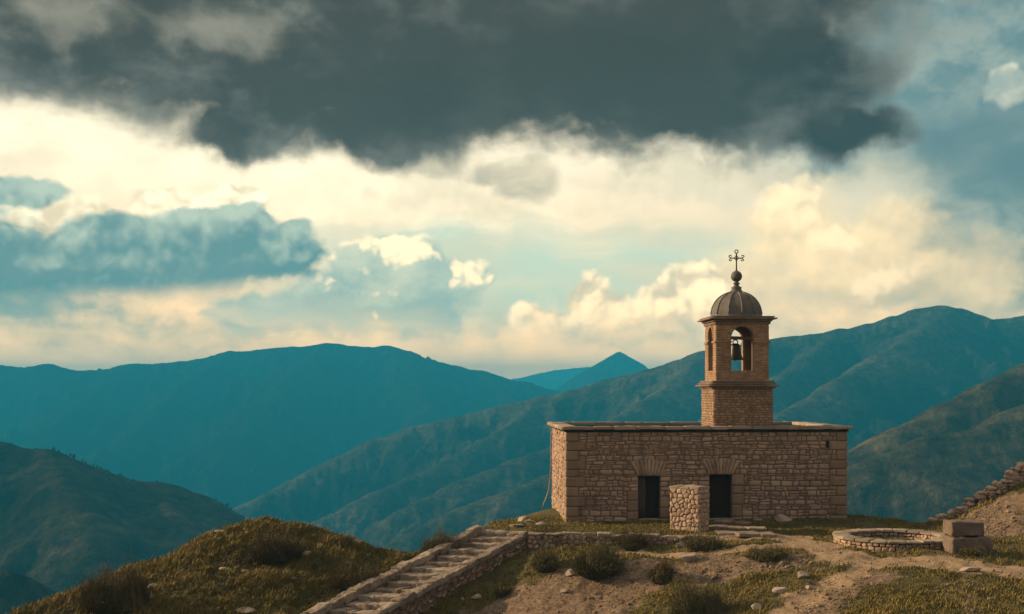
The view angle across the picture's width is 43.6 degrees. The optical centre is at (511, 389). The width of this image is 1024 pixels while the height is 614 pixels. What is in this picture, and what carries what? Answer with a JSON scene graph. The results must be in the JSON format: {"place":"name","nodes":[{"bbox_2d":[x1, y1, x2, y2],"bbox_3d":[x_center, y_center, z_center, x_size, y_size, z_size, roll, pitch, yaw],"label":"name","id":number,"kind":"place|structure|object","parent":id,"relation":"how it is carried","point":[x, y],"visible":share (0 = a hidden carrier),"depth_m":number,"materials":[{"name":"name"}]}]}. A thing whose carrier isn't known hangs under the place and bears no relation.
{"place":"outdoors","nodes":[
{"label":"outdoors","id":0,"kind":"place"},
{"bbox_2d":[0,305,1023,613],"bbox_3d":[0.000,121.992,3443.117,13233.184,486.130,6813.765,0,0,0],"label":"mountain terrain","id":1,"kind":"structure","parent":0,"point":[392,447],"depth_m":1681.71,"materials":[{"name":"green plant"}]},
{"bbox_2d":[0,0,1023,379],"label":"sky","id":2,"kind":"structure","parent":0,"point":[509,189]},
{"bbox_2d":[23,482,1023,613],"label":"hilltop ground","id":3,"kind":"structure","parent":0,"point":[507,604],"depth_m":53.13,"materials":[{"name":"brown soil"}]},
{"bbox_2d":[65,545,156,611],"bbox_3d":[-16.372,7.638,52.938,3.448,2.846,4.823,0,0,22],"label":"bush","id":4,"kind":"object","parent":3,"relation":"on","point":[111,593],"visible":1,"depth_m":52.28,"materials":[{"name":"green plant"}]},
{"bbox_2d":[234,607,255,612],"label":"rock","id":5,"kind":"object","parent":3,"relation":"on","point":[248,609],"visible":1,"depth_m":51.96,"materials":[{"name":"stone"}]},
{"bbox_2d":[235,517,310,562],"bbox_3d":[-10.466,6.677,57.554,3.863,2.133,3.211,0,0,0],"label":"bush","id":6,"kind":"object","parent":3,"relation":"on","point":[270,550],"visible":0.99,"depth_m":57.03,"materials":[{"name":"green plant"}]},
{"bbox_2d":[338,530,354,547],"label":"bush","id":7,"kind":"object","parent":3,"relation":"on","point":[346,542],"visible":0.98,"depth_m":59.28,"materials":[{"name":"green plant"}]},
{"bbox_2d":[323,548,408,590],"bbox_3d":[-6.781,7.917,55.738,4.213,1.591,3.444,0,0,40],"label":"bush","id":8,"kind":"object","parent":3,"relation":"on","point":[350,576],"visible":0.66,"depth_m":55.23,"materials":[{"name":"green plant"}]},
{"bbox_2d":[301,525,539,613],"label":"stone stairs","id":9,"kind":"structure","parent":3,"relation":"on","point":[431,578],"depth_m":55.66,"materials":[{"name":"beige stone"}]},
{"bbox_2d":[411,524,463,555],"bbox_3d":[-3.263,6.942,59.005,2.991,1.845,2.512,0,0,0],"label":"bush","id":10,"kind":"object","parent":3,"relation":"on","point":[438,540],"visible":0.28,"depth_m":58.73,"materials":[{"name":"green plant"}]},
{"bbox_2d":[471,594,481,598],"bbox_3d":[-1.539,8.899,55.077,0.537,0.195,0.398,-5,-1,-8],"label":"rock","id":11,"kind":"object","parent":3,"relation":"on","point":[476,596],"visible":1,"depth_m":54.93,"materials":[{"name":"stone"}]},
{"bbox_2d":[492,582,513,596],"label":"bush","id":12,"kind":"object","parent":3,"relation":"on","point":[500,591],"visible":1,"depth_m":54.82,"materials":[{"name":"green plant"}]},
{"bbox_2d":[7,482,1023,613],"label":"grass","id":13,"kind":"structure","parent":3,"relation":"on","point":[178,562],"depth_m":55.05,"materials":[{"name":"green plant"}]},
{"bbox_2d":[509,524,524,526],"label":"rock","id":14,"kind":"object","parent":3,"relation":"on","point":[516,525],"visible":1,"depth_m":61.30,"materials":[{"name":"stone"}]},
{"bbox_2d":[518,516,525,521],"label":"rock","id":15,"kind":"object","parent":3,"relation":"on","point":[522,518],"visible":0.77,"depth_m":64.42,"materials":[{"name":"stone"}]},
{"bbox_2d":[527,537,562,570],"bbox_3d":[1.444,7.151,56.013,1.579,1.559,2.554,0,0,-22],"label":"bush","id":16,"kind":"object","parent":3,"relation":"on","point":[542,560],"visible":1,"depth_m":55.58,"materials":[{"name":"green plant"}]},
{"bbox_2d":[565,569,574,575],"bbox_3d":[2.589,7.865,54.848,0.470,0.374,0.466,0,0,-40],"label":"rock","id":17,"kind":"object","parent":3,"relation":"on","point":[568,573],"visible":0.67,"depth_m":54.69,"materials":[{"name":"stone"}]},
{"bbox_2d":[554,529,633,576],"bbox_3d":[3.498,6.874,54.359,3.535,2.071,3.308,0,0,0],"label":"bush","id":18,"kind":"object","parent":3,"relation":"on","point":[598,562],"visible":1,"depth_m":53.93,"materials":[{"name":"green plant"}]},
{"bbox_2d":[527,531,723,548],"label":"retaining wall","id":19,"kind":"structure","parent":3,"relation":"on","point":[536,540],"depth_m":58.99,"materials":[{"name":"stone"}]},
{"bbox_2d":[613,516,650,549],"bbox_3d":[5.467,6.507,58.165,1.873,1.520,2.031,0,0,-14],"label":"bush","id":20,"kind":"object","parent":3,"relation":"on","point":[637,541],"visible":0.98,"depth_m":57.93,"materials":[{"name":"green plant"}]},
{"bbox_2d":[642,551,678,583],"bbox_3d":[6.188,7.085,52.831,1.768,1.748,1.278,0,0,33],"label":"bush","id":21,"kind":"object","parent":3,"relation":"on","point":[661,572],"visible":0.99,"depth_m":52.47,"materials":[{"name":"green plant"}]},
{"bbox_2d":[676,542,684,547],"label":"rock","id":22,"kind":"object","parent":3,"relation":"on","point":[679,544],"visible":0.73,"depth_m":57.45,"materials":[{"name":"stone"}]},
{"bbox_2d":[669,484,709,531],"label":"stone pillar","id":23,"kind":"structure","parent":3,"relation":"on","point":[689,507],"depth_m":60.56,"materials":[{"name":"beige stone"}]},
{"bbox_2d":[678,552,700,562],"bbox_3d":[7.522,7.154,54.224,0.990,0.456,0.740,-2,-1,8],"label":"rock","id":24,"kind":"object","parent":3,"relation":"on","point":[689,557],"visible":1,"depth_m":53.99,"materials":[{"name":"stone"}]},
{"bbox_2d":[656,563,735,613],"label":"bush","id":25,"kind":"object","parent":3,"relation":"on","point":[684,601],"visible":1,"depth_m":48.07,"materials":[{"name":"green plant"}]},
{"bbox_2d":[547,249,853,522],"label":"stone chapel","id":26,"kind":"structure","parent":3,"relation":"on","point":[739,452],"depth_m":64.51,"materials":[{"name":"brown stone"}]},
{"bbox_2d":[542,428,551,509],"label":"rope","id":27,"kind":"object","parent":26,"relation":"hanging from","point":[550,468],"visible":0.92,"depth_m":72.03,"materials":[{"name":"brown fabric"}]},
{"bbox_2d":[638,476,660,520],"bbox_3d":[6.874,5.461,64.388,1.136,2.242,0.566,0,0,-3],"label":"door","id":28,"kind":"structure","parent":26,"relation":"in","point":[648,486],"depth_m":64.61,"materials":[{"name":"brown wood"}]},
{"bbox_2d":[709,474,731,519],"bbox_3d":[10.492,5.432,64.573,1.178,2.304,0.561,0,0,-3],"label":"door","id":29,"kind":"structure","parent":26,"relation":"in","point":[719,491],"depth_m":64.79,"materials":[{"name":"brown wood"}]},
{"bbox_2d":[731,336,751,360],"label":"church bell","id":30,"kind":"object","parent":26,"relation":"hanging from","point":[736,352],"visible":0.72,"depth_m":65.92,"materials":[{"name":"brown metal"}]},
{"bbox_2d":[680,531,724,551],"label":"bush","id":31,"kind":"object","parent":3,"relation":"on","point":[709,543],"visible":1,"depth_m":55.82,"materials":[{"name":"green plant"}]},
{"bbox_2d":[709,525,728,528],"bbox_3d":[9.957,6.662,61.923,1.054,0.253,1.308,0,0,6],"label":"flagstone","id":32,"kind":"object","parent":3,"relation":"on","point":[718,526],"visible":0.62,"depth_m":61.33,"materials":[{"name":"stone"}]},
{"bbox_2d":[714,530,734,535],"bbox_3d":[9.951,6.702,59.511,1.028,0.204,1.296,0,0,-3],"label":"flagstone","id":33,"kind":"object","parent":3,"relation":"on","point":[722,533],"visible":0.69,"depth_m":59.27,"materials":[{"name":"stone"}]},
{"bbox_2d":[715,518,733,523],"bbox_3d":[10.584,6.591,63.883,0.983,0.221,1.239,0,0,16],"label":"flagstone","id":34,"kind":"object","parent":3,"relation":"on","point":[725,520],"visible":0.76,"depth_m":63.53,"materials":[{"name":"stone"}]},
{"bbox_2d":[728,525,745,528],"bbox_3d":[10.832,6.688,61.657,0.963,0.213,1.293,0,0,5],"label":"flagstone","id":35,"kind":"object","parent":3,"relation":"on","point":[736,527],"visible":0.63,"depth_m":61.24,"materials":[{"name":"stone"}]},
{"bbox_2d":[733,520,751,524],"bbox_3d":[11.302,6.618,63.343,0.816,0.225,1.167,0,0,-13],"label":"flagstone","id":36,"kind":"object","parent":3,"relation":"on","point":[742,522],"visible":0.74,"depth_m":62.95,"materials":[{"name":"stone"}]},
{"bbox_2d":[735,531,760,536],"bbox_3d":[10.786,6.643,58.648,1.112,0.243,1.161,0,0,-2],"label":"flagstone","id":37,"kind":"object","parent":3,"relation":"on","point":[746,534],"visible":1,"depth_m":58.16,"materials":[{"name":"stone"}]},
{"bbox_2d":[744,526,766,529],"bbox_3d":[11.690,6.678,61.284,0.870,0.232,1.075,0,0,-10],"label":"flagstone","id":38,"kind":"object","parent":3,"relation":"on","point":[757,527],"visible":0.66,"depth_m":61.25,"materials":[{"name":"stone"}]},
{"bbox_2d":[751,603,761,610],"bbox_3d":[9.103,8.098,47.632,0.319,0.260,0.403,0,0,42],"label":"rock","id":39,"kind":"object","parent":3,"relation":"on","point":[757,606],"visible":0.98,"depth_m":47.55,"materials":[{"name":"stone"}]},
{"bbox_2d":[738,541,791,560],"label":"bush","id":40,"kind":"object","parent":3,"relation":"on","point":[766,554],"visible":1,"depth_m":53.02,"materials":[{"name":"green plant"}]},
{"bbox_2d":[757,531,777,536],"bbox_3d":[11.618,6.631,58.462,0.735,0.211,0.968,0,0,-7],"label":"flagstone","id":41,"kind":"object","parent":3,"relation":"on","point":[768,534],"visible":0.88,"depth_m":58.02,"materials":[{"name":"stone"}]},
{"bbox_2d":[772,587,787,593],"bbox_3d":[10.273,7.694,49.033,0.628,0.267,0.402,-1,6,0],"label":"rock","id":42,"kind":"object","parent":3,"relation":"on","point":[778,590],"visible":1,"depth_m":48.89,"materials":[{"name":"stone"}]},
{"bbox_2d":[775,514,791,521],"bbox_3d":[13.567,6.445,63.763,0.776,0.497,0.595,0,0,-23],"label":"rock","id":43,"kind":"object","parent":3,"relation":"on","point":[781,517],"visible":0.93,"depth_m":63.63,"materials":[{"name":"stone"}]},
{"bbox_2d":[798,571,808,578],"bbox_3d":[11.395,7.264,50.046,0.447,0.349,0.330,-2,-2,11],"label":"rock","id":44,"kind":"object","parent":3,"relation":"on","point":[803,574],"visible":1,"depth_m":49.95,"materials":[{"name":"stone"}]},
{"bbox_2d":[832,528,943,551],"bbox_3d":[16.843,6.867,56.392,5.315,1.006,5.349,0,0,0],"label":"stone basin","id":45,"kind":"object","parent":3,"relation":"on","point":[924,539],"visible":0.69,"depth_m":55.23,"materials":[{"name":"beige stone"}]},
{"bbox_2d":[943,534,993,553],"bbox_3d":[19.022,6.495,53.436,1.870,0.892,1.116,0,0,-7],"label":"cut block","id":46,"kind":"object","parent":3,"relation":"on","point":[951,544],"depth_m":52.96,"materials":[{"name":"grey stone"}]},
{"bbox_2d":[943,519,983,536],"bbox_3d":[18.845,5.782,53.431,1.468,0.681,0.972,1,0,-5],"label":"cut block","id":47,"kind":"object","parent":46,"relation":"on","point":[956,528],"depth_m":53.03,"materials":[{"name":"grey stone"}]},
{"bbox_2d":[954,545,983,556],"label":"bush","id":48,"kind":"object","parent":3,"relation":"on","point":[967,551],"visible":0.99,"depth_m":52.31,"materials":[{"name":"green plant"}]},
{"bbox_2d":[959,567,981,571],"bbox_3d":[17.765,6.984,49.649,0.883,0.222,0.479,-3,-5,13],"label":"rock","id":49,"kind":"object","parent":3,"relation":"on","point":[969,569],"visible":1,"depth_m":49.45,"materials":[{"name":"stone"}]},
{"bbox_2d":[928,462,1023,522],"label":"dry stone wall","id":50,"kind":"structure","parent":3,"relation":"on","point":[1013,475],"depth_m":61.85,"materials":[{"name":"stone"}]}
]}

